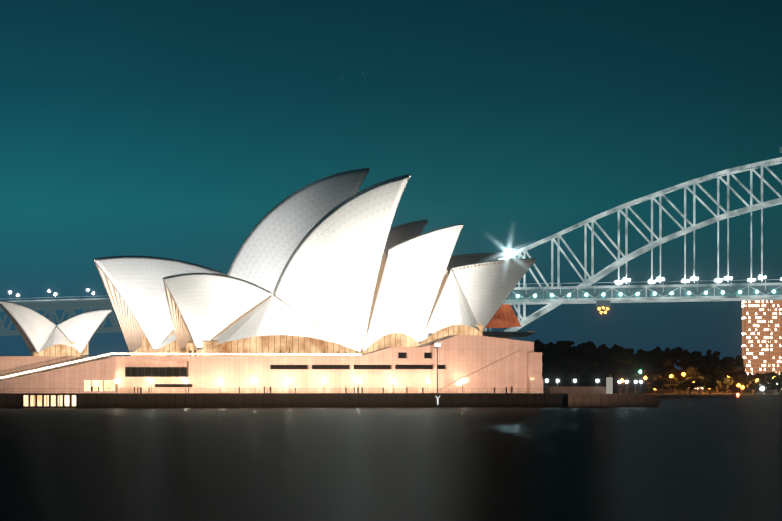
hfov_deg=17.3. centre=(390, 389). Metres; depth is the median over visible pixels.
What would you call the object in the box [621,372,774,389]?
orange shore lamps
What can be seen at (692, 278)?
white bridge lamps
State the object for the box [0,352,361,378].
parapet
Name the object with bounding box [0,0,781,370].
sky
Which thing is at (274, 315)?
roof shells
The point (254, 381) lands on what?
warm lamp globes
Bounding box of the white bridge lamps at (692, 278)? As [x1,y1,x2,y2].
[9,276,781,295]
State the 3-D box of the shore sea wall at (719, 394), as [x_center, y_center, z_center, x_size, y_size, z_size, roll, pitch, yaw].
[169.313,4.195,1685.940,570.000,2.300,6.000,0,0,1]
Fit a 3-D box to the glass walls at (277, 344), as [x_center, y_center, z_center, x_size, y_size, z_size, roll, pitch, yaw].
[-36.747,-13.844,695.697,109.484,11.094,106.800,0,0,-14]
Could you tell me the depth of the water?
151.24 m
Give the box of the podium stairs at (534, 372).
[438,350,542,392]
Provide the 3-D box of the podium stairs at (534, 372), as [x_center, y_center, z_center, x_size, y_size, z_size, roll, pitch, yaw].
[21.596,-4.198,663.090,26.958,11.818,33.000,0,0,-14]
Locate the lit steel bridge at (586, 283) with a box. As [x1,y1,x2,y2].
[6,157,781,331]
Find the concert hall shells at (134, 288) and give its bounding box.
[93,168,502,351]
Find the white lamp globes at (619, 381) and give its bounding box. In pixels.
[546,379,642,382]
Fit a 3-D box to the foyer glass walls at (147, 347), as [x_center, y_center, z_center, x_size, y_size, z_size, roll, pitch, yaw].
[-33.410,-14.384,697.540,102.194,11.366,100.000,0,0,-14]
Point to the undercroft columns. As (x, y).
(22, 401)
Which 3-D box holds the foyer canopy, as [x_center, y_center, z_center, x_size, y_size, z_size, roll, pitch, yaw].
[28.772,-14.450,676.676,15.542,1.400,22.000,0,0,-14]
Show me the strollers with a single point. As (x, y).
(270, 388)
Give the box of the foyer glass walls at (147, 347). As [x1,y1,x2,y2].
[62,325,482,355]
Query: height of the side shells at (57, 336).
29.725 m
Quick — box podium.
[0,335,533,392]
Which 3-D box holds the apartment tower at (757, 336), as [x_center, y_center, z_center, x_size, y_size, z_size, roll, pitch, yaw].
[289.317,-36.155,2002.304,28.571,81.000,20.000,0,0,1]
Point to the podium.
(460, 356)
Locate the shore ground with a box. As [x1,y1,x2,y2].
[544,370,780,393]
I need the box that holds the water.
[0,396,781,520]
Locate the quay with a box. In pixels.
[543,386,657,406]
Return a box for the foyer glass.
[485,304,520,327]
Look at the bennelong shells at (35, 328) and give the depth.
724.60 m
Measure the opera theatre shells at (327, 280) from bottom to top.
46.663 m
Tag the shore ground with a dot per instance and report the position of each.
(705, 390)
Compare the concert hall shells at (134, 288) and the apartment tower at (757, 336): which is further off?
the apartment tower at (757, 336)
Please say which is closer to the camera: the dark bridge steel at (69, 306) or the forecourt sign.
the forecourt sign
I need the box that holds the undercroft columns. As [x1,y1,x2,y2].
[21,395,77,407]
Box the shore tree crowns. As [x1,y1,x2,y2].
[505,338,781,390]
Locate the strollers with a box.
[91,350,511,392]
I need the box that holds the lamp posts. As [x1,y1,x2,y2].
[151,343,641,393]
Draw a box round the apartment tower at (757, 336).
[742,300,780,375]
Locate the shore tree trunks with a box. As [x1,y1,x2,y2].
[547,365,781,393]
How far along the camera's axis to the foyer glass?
669.64 m
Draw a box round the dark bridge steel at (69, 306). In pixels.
[0,147,781,355]
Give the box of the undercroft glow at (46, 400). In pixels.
[24,395,75,405]
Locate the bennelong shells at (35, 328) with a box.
[0,300,111,353]
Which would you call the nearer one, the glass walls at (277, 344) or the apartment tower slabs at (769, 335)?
the glass walls at (277, 344)
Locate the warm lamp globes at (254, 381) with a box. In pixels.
[115,379,463,382]
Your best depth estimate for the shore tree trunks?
1719.44 m
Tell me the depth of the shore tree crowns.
1743.06 m
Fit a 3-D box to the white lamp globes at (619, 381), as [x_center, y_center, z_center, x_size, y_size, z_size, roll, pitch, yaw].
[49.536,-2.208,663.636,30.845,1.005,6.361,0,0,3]
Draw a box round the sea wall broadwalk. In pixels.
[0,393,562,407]
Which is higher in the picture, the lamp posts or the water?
the lamp posts
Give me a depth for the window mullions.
631.42 m
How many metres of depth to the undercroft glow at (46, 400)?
615.63 m
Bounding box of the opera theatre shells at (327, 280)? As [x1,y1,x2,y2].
[163,174,536,350]
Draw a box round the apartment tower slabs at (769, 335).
[744,300,781,371]
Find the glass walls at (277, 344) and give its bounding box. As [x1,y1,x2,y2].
[33,325,477,355]
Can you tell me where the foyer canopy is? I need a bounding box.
[482,331,535,337]
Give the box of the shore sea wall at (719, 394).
[658,394,781,395]
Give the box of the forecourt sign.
[606,377,612,393]
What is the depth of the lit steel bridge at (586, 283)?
1348.17 m

